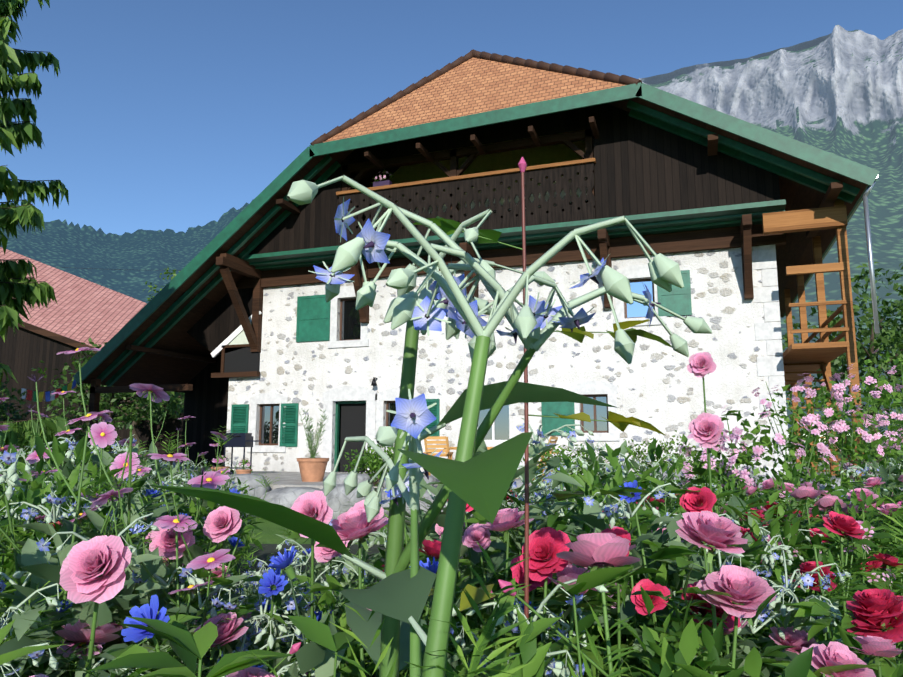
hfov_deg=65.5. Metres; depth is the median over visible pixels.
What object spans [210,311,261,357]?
white lean-to band
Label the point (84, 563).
rose
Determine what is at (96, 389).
lean-to frame
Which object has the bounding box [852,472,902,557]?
flowering plant
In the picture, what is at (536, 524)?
flower bush
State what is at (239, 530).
flower bush
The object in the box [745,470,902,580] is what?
rose
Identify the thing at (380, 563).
bushy flower
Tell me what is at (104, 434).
cosmos flower
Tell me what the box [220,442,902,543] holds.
lawn
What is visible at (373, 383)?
bell door
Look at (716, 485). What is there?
rose
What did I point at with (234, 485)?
flower bush
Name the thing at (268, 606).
corn flower
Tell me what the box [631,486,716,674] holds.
rose-red flower
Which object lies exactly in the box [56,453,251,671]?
cosmos flower
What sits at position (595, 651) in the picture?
leafy plant
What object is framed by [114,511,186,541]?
phlox flower
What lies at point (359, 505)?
rose
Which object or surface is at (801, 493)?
flowers
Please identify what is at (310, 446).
oleander plant
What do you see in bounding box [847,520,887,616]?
flowering plant
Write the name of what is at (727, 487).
bushy flower
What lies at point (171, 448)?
flowering plant
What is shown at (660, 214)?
green house trim
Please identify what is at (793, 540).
bushy flower
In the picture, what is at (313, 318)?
house shutters
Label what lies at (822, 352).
wooden gallery
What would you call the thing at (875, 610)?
rose-red flower
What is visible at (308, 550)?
corn flower
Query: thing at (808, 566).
rose-red flower
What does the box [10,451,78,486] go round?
bushy flower
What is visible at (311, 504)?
rose
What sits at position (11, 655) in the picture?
leaves
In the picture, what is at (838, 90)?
mountain
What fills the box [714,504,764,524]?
rose
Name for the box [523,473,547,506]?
bushy flower
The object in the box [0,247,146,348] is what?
neighbour roof
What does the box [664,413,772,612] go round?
rose
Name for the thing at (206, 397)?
wall
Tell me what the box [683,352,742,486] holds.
rose
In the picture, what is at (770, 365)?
house dressed stone
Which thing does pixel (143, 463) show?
flower bush
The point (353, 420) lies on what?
house door interior
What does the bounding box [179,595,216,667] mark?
flower bush
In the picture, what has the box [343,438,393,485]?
terrace shrub
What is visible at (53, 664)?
flower bush
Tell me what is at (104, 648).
bushy flower
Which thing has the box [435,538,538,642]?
flowering plant
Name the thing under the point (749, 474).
flower bush
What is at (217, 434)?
cosmos flower
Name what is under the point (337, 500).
wall rock
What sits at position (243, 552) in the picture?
flowering plant
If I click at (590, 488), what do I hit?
bushy flower
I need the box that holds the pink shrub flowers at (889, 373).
[807,348,902,498]
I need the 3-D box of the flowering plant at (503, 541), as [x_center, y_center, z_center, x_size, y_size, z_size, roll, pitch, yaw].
[0.004,1.008,2.126,0.619,1.261,0.548,-4,-9,28]
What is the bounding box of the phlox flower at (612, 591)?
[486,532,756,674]
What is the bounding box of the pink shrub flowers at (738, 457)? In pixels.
[664,391,855,520]
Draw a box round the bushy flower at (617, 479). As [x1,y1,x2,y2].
[467,441,667,675]
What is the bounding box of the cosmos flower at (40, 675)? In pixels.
[30,674,48,676]
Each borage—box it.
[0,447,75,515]
[0,448,30,591]
[149,197,711,676]
[287,175,683,676]
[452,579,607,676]
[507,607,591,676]
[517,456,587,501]
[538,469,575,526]
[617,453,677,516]
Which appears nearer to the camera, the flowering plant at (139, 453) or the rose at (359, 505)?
the rose at (359, 505)
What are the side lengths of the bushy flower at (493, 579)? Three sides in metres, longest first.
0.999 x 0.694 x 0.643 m
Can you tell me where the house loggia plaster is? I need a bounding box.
[376,129,594,222]
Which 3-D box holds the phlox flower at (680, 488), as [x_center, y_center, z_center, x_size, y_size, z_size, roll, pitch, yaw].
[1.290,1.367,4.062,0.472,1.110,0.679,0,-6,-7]
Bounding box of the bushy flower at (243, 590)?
[211,570,286,610]
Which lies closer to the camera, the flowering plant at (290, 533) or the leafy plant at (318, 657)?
the leafy plant at (318, 657)
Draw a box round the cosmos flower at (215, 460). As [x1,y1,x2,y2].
[198,443,237,548]
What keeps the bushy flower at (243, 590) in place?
on the flower bed soil
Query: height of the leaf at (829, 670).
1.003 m
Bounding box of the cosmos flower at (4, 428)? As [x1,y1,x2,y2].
[0,397,48,506]
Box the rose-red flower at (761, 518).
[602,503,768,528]
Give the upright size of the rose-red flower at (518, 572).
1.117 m
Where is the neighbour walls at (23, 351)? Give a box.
[0,325,183,463]
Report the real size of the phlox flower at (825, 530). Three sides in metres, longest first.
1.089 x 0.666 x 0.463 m
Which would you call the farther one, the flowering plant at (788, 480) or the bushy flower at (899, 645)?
the flowering plant at (788, 480)
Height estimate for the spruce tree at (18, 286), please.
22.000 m
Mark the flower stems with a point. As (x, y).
(618, 421)
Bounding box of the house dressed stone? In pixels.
[246,244,789,478]
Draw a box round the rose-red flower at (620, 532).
[536,527,676,676]
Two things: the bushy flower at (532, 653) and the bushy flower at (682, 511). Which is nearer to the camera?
the bushy flower at (532, 653)
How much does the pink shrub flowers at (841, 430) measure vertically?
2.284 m
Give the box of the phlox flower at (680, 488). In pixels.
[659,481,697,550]
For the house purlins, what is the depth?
18.53 m
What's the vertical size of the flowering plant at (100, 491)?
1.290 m
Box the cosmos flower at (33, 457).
[26,448,53,532]
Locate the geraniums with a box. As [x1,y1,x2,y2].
[210,455,251,471]
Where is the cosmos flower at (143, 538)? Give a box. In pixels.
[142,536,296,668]
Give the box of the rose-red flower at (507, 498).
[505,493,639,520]
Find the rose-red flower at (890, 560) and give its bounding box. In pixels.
[794,528,902,649]
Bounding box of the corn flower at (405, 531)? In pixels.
[385,483,449,663]
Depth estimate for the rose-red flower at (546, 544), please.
1.23 m
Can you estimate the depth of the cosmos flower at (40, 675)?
0.98 m
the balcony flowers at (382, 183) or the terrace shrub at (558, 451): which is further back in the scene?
the balcony flowers at (382, 183)
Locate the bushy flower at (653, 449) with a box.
[551,438,740,640]
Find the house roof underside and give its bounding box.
[82,98,866,392]
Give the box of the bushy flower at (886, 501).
[794,483,902,594]
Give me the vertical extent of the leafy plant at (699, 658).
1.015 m
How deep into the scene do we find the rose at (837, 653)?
1.18 m
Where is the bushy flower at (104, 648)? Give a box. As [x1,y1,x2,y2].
[3,607,106,676]
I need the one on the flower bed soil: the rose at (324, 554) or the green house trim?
the rose at (324, 554)
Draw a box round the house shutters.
[230,270,691,446]
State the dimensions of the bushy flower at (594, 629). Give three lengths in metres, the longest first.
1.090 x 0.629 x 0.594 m
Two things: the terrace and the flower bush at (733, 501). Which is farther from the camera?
the terrace
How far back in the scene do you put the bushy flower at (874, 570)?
3.55 m
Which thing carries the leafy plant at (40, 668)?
on the flower bed soil
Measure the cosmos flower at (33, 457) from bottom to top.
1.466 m
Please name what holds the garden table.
on the terrace
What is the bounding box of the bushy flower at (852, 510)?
[806,488,902,591]
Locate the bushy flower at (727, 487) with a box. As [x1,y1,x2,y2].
[711,468,781,531]
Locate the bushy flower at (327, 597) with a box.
[262,574,450,676]
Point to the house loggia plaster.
(556, 153)
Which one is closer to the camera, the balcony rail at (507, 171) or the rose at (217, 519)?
the rose at (217, 519)
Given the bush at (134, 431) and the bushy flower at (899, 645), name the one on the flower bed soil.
the bushy flower at (899, 645)
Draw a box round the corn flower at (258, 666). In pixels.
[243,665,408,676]
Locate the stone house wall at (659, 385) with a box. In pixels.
[225,246,787,474]
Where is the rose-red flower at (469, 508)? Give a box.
[419,500,495,660]
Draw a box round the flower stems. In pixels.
[362,157,672,676]
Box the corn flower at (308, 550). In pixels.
[271,548,310,592]
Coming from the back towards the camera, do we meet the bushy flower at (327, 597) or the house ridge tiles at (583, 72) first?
the house ridge tiles at (583, 72)
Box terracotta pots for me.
[211,458,328,481]
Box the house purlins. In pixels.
[125,116,842,362]
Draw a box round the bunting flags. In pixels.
[21,379,75,401]
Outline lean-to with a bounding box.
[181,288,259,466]
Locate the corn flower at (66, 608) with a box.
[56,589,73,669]
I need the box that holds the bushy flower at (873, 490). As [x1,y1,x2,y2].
[798,485,902,583]
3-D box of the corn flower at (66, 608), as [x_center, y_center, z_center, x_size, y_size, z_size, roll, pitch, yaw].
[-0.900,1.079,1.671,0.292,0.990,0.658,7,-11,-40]
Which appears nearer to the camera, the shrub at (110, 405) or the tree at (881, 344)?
the shrub at (110, 405)
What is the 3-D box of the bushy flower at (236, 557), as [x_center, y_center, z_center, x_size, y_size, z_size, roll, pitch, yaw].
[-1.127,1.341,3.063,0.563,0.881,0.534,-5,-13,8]
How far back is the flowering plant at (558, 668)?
1.08 m
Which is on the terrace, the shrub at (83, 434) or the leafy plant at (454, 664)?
the shrub at (83, 434)
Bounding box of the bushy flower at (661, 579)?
[483,508,750,676]
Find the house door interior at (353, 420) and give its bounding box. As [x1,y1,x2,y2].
[338,403,365,471]
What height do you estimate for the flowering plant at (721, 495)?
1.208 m
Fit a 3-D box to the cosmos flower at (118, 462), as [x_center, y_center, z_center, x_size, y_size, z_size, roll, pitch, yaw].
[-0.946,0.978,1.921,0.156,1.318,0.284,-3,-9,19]
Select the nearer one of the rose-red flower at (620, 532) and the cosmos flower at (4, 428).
the rose-red flower at (620, 532)
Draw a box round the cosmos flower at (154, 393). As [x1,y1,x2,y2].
[0,347,242,635]
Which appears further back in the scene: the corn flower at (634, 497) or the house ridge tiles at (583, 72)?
the house ridge tiles at (583, 72)
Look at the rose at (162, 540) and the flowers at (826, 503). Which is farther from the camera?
the flowers at (826, 503)
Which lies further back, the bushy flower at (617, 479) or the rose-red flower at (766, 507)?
the rose-red flower at (766, 507)
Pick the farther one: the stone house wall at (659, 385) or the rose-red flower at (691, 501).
the stone house wall at (659, 385)
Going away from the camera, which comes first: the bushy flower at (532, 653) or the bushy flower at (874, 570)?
the bushy flower at (532, 653)
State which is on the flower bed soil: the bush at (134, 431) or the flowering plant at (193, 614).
the flowering plant at (193, 614)
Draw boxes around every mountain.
[0,199,253,345]
[639,25,902,433]
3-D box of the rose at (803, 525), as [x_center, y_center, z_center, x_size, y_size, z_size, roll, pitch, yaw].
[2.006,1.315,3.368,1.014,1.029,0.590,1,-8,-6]
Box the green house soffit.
[243,204,785,270]
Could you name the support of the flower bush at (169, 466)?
on the flower bed soil
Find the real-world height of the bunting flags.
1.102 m
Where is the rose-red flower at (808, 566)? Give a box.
[740,526,878,666]
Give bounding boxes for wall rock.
[46,468,902,524]
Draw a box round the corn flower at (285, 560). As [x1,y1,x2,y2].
[268,546,545,676]
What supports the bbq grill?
on the terrace
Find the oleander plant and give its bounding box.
[299,408,328,457]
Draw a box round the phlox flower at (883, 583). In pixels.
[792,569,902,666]
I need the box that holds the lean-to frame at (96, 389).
[85,344,259,463]
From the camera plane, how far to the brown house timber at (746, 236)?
18.84 m
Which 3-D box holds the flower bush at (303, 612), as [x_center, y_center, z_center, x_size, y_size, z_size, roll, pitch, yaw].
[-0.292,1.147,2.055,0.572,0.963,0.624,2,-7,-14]
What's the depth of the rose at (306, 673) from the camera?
2.09 m
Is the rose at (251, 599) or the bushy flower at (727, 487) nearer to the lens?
the rose at (251, 599)
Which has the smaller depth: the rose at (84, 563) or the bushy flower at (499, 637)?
the rose at (84, 563)
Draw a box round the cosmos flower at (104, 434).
[88,422,117,534]
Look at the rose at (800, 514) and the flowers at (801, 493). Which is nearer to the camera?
the flowers at (801, 493)
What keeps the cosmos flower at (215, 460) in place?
on the flower bed soil
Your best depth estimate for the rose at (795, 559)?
2.33 m
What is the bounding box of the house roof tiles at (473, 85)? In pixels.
[323,57,624,142]
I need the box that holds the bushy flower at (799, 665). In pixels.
[659,647,816,676]
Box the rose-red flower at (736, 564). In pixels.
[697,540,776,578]
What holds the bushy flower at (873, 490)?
on the flower bed soil
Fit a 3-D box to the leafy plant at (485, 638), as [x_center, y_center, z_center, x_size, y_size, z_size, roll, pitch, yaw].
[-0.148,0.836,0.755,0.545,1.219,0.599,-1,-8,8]
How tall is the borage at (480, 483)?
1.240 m
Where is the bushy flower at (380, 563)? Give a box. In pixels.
[353,534,557,676]
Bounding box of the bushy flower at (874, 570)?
[851,530,902,595]
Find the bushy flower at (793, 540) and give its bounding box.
[719,490,841,642]
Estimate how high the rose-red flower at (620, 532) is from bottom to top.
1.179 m
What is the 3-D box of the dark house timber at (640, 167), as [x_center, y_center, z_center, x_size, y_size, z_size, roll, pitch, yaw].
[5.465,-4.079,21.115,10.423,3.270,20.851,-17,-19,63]
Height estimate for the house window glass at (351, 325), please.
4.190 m
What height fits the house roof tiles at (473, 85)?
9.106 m
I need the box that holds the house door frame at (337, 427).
[334,401,365,471]
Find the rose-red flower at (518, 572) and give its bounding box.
[510,555,558,624]
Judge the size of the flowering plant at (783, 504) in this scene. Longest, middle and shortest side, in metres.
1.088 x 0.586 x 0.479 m
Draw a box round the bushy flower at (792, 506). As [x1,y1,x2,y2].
[674,465,845,560]
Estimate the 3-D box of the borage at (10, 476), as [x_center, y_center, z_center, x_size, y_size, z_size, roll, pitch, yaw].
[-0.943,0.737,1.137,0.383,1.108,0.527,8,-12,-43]
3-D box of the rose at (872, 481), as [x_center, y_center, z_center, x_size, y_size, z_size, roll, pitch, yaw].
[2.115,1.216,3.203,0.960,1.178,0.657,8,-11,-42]
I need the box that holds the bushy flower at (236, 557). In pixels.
[170,544,256,622]
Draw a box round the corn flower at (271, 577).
[258,568,287,666]
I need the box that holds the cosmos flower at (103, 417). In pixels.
[0,390,154,511]
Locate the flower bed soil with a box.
[208,544,482,639]
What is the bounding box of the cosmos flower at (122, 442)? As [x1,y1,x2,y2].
[118,411,166,489]
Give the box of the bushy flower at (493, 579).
[449,556,569,642]
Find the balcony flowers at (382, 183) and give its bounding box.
[371,170,393,186]
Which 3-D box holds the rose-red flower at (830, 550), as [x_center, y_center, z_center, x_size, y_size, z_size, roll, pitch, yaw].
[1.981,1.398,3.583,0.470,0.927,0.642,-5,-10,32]
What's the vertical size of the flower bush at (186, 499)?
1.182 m
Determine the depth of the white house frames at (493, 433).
18.74 m
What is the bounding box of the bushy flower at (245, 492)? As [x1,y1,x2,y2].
[226,481,256,544]
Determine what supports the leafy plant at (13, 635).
on the flower bed soil
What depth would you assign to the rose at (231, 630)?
1.31 m
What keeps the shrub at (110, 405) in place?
on the lawn
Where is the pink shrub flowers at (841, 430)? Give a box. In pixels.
[737,364,902,524]
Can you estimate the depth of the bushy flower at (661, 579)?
1.82 m
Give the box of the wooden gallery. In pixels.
[762,198,864,481]
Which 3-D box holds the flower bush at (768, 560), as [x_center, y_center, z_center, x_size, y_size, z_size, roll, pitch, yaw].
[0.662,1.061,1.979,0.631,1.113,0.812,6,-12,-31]
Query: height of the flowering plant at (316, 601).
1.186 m
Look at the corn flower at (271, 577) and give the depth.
1.40 m
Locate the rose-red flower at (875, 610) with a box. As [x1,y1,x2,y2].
[757,511,902,676]
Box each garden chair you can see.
[423,436,452,475]
[537,436,557,464]
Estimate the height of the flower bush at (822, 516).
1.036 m
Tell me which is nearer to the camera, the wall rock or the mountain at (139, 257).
the wall rock
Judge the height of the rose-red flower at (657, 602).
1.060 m
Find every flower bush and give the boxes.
[0,434,174,607]
[0,443,79,490]
[0,487,305,676]
[0,513,343,676]
[0,643,58,676]
[47,450,158,492]
[89,434,227,547]
[141,466,241,572]
[143,459,190,506]
[176,460,255,563]
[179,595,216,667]
[192,539,362,648]
[211,485,254,552]
[237,515,386,664]
[258,565,428,676]
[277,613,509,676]
[346,418,602,656]
[423,484,569,636]
[533,436,674,523]
[541,513,803,675]
[554,483,874,676]
[632,495,823,568]
[635,458,697,510]
[645,462,685,501]
[697,471,760,495]
[725,466,761,495]
[796,490,892,586]
[835,452,902,527]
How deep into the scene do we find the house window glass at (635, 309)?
18.00 m
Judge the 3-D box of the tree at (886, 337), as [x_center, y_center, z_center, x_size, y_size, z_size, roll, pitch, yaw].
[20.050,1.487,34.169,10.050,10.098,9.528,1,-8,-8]
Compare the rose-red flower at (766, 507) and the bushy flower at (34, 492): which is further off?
the rose-red flower at (766, 507)
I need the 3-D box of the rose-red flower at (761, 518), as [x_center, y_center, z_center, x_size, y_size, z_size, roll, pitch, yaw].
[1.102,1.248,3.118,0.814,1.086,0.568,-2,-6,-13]
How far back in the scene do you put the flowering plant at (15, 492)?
2.24 m
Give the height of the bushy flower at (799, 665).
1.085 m
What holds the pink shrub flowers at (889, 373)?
on the flower bed soil
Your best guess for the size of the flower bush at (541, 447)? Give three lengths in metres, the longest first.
1.393 x 0.903 x 0.827 m
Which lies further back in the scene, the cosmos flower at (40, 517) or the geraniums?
the geraniums
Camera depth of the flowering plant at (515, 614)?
2.11 m
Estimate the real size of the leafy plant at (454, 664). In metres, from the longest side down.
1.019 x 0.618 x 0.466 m
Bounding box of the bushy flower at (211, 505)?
[144,468,263,623]
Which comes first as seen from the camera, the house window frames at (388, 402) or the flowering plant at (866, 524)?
the flowering plant at (866, 524)
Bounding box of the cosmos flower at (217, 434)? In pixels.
[138,416,230,551]
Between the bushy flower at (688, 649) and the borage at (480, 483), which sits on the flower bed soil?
the bushy flower at (688, 649)
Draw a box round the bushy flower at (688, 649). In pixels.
[595,565,902,676]
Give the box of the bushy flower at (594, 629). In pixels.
[515,529,704,676]
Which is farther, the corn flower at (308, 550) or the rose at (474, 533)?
the corn flower at (308, 550)
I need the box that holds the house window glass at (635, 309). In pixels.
[627,281,652,317]
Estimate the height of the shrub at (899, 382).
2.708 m
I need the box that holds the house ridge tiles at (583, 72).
[310,49,641,144]
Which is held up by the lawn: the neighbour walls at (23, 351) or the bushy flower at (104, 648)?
the neighbour walls at (23, 351)
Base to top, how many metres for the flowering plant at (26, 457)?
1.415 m
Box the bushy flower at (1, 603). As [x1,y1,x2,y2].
[0,573,67,616]
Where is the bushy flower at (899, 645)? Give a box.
[780,550,902,665]
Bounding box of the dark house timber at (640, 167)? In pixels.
[248,104,779,254]
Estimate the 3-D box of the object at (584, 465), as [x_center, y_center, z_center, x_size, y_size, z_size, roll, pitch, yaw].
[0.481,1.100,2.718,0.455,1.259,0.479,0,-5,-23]
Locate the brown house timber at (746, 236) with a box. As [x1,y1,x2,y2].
[216,129,785,351]
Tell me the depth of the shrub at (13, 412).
18.17 m
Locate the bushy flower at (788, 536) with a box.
[744,528,902,666]
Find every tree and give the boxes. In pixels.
[0,0,69,474]
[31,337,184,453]
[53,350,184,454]
[144,266,179,300]
[781,262,902,462]
[836,306,902,408]
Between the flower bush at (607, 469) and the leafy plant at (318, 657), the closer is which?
the leafy plant at (318, 657)
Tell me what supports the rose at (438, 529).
on the flower bed soil
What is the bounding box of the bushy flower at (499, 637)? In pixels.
[428,608,501,662]
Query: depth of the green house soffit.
17.95 m
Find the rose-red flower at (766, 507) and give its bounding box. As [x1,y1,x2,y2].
[635,495,786,529]
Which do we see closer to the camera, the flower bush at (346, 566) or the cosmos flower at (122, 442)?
the flower bush at (346, 566)
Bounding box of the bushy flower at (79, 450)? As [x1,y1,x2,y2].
[0,436,156,612]
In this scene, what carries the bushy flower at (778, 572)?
on the flower bed soil
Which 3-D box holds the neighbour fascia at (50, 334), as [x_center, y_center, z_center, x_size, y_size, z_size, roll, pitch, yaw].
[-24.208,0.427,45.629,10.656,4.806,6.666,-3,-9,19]
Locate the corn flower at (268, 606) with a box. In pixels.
[262,589,320,676]
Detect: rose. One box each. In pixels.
[55,606,300,676]
[59,535,201,676]
[73,607,279,669]
[106,527,238,671]
[132,541,461,676]
[141,530,152,542]
[163,506,241,658]
[242,490,332,676]
[248,620,368,675]
[283,540,349,657]
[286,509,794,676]
[348,500,383,676]
[435,522,514,628]
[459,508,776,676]
[462,523,517,649]
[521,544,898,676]
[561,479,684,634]
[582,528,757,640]
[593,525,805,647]
[603,575,902,676]
[650,506,766,514]
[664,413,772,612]
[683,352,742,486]
[683,480,758,501]
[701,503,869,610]
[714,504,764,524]
[717,475,831,536]
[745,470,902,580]
[780,508,850,569]
[781,521,902,666]
[784,497,806,542]
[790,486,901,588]
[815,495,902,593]
[822,475,902,594]
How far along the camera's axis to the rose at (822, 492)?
3.89 m
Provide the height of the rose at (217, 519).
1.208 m
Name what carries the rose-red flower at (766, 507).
on the flower bed soil
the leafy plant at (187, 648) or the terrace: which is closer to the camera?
the leafy plant at (187, 648)
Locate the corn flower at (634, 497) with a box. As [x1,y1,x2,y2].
[619,480,661,676]
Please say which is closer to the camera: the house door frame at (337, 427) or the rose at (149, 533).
the rose at (149, 533)
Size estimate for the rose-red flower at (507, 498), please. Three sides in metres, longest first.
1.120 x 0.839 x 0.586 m
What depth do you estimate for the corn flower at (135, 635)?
0.96 m
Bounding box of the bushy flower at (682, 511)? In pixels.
[666,501,686,525]
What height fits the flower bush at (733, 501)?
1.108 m
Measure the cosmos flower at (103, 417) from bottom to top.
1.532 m
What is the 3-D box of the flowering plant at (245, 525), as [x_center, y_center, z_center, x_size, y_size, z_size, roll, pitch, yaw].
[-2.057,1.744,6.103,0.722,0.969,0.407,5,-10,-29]
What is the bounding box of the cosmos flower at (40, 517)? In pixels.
[3,469,108,613]
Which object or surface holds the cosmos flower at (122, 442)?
on the flower bed soil
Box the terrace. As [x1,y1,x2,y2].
[63,461,898,491]
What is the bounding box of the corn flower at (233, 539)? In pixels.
[132,488,243,619]
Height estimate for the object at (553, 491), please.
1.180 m
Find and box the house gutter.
[785,175,879,333]
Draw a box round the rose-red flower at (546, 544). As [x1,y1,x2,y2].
[520,527,615,676]
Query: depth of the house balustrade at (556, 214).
18.42 m
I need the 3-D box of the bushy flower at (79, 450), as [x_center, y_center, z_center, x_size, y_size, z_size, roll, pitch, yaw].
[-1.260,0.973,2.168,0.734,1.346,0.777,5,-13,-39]
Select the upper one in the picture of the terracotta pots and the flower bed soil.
the terracotta pots
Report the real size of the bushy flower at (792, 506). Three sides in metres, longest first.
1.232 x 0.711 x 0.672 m
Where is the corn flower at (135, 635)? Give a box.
[121,595,169,651]
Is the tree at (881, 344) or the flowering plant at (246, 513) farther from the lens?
the tree at (881, 344)
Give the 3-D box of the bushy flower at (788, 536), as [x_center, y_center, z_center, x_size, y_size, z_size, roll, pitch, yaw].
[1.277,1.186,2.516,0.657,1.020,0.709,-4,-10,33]
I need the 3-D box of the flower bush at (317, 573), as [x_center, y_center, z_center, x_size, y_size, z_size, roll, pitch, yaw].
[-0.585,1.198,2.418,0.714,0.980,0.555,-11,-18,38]
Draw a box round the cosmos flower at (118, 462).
[109,452,139,531]
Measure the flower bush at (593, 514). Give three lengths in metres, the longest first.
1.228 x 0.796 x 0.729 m
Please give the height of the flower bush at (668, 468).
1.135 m
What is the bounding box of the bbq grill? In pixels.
[213,433,263,474]
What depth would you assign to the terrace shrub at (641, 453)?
12.29 m
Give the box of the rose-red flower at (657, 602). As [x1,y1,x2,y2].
[611,579,670,676]
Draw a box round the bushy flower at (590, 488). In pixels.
[549,471,615,525]
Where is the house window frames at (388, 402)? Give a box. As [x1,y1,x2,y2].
[259,279,654,444]
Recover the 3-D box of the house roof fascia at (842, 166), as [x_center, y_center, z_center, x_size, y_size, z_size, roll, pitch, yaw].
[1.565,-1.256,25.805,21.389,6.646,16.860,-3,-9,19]
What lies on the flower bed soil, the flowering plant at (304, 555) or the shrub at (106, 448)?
the flowering plant at (304, 555)
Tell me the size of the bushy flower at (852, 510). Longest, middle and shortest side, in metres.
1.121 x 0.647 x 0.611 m
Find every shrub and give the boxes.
[0,377,29,447]
[0,402,28,448]
[18,410,120,473]
[74,436,140,469]
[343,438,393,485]
[521,442,619,484]
[624,430,704,468]
[780,384,902,481]
[893,378,902,458]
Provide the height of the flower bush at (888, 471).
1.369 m
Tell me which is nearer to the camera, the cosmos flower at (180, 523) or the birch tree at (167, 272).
the cosmos flower at (180, 523)
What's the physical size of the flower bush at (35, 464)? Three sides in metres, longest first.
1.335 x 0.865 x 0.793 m
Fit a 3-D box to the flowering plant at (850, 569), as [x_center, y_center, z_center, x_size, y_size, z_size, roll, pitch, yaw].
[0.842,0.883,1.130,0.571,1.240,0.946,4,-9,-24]
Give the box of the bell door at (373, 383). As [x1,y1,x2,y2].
[371,377,377,386]
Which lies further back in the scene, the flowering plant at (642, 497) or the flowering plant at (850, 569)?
the flowering plant at (642, 497)
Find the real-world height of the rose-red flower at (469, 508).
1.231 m
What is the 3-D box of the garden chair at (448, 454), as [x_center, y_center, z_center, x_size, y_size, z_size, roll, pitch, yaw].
[-0.265,2.485,14.307,0.510,0.970,0.486,-2,-9,14]
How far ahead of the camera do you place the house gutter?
14.49 m
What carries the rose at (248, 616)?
on the flower bed soil
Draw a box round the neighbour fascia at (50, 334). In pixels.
[18,321,97,353]
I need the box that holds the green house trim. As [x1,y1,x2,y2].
[244,199,785,268]
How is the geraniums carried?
on the terracotta pots
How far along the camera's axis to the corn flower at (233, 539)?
2.64 m
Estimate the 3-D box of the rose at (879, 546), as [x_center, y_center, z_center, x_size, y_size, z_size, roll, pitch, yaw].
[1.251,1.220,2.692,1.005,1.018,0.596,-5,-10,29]
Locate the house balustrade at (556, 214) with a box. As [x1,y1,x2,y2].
[338,162,595,245]
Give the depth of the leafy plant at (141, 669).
0.99 m
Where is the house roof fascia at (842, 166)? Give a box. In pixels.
[73,82,879,386]
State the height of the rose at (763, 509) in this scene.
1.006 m
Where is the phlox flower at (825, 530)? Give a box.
[805,522,902,623]
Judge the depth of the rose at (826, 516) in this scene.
3.27 m
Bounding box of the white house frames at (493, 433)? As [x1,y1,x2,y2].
[477,419,509,441]
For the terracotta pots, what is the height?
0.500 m
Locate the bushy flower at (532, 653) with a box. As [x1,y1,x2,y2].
[421,578,599,676]
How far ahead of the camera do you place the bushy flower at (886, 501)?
3.51 m
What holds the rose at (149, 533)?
on the flower bed soil
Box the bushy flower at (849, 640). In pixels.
[772,624,902,676]
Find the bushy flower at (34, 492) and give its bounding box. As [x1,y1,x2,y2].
[0,432,125,635]
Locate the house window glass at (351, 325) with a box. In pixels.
[261,300,606,443]
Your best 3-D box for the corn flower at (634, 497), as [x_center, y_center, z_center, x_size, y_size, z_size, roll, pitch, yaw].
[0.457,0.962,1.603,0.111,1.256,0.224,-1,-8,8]
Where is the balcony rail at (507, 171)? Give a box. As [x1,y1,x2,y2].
[336,158,595,196]
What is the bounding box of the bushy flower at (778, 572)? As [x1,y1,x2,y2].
[681,538,892,673]
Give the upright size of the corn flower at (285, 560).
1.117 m
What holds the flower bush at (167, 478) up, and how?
on the flower bed soil
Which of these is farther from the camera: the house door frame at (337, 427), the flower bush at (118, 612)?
the house door frame at (337, 427)
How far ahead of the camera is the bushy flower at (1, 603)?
1.96 m
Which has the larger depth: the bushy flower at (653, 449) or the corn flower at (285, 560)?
the bushy flower at (653, 449)
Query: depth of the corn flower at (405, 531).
1.62 m
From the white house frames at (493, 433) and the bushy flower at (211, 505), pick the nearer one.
the bushy flower at (211, 505)
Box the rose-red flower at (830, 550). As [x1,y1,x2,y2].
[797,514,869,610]
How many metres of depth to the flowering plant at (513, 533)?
2.14 m
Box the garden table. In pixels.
[444,447,517,478]
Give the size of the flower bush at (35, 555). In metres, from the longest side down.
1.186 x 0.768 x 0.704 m

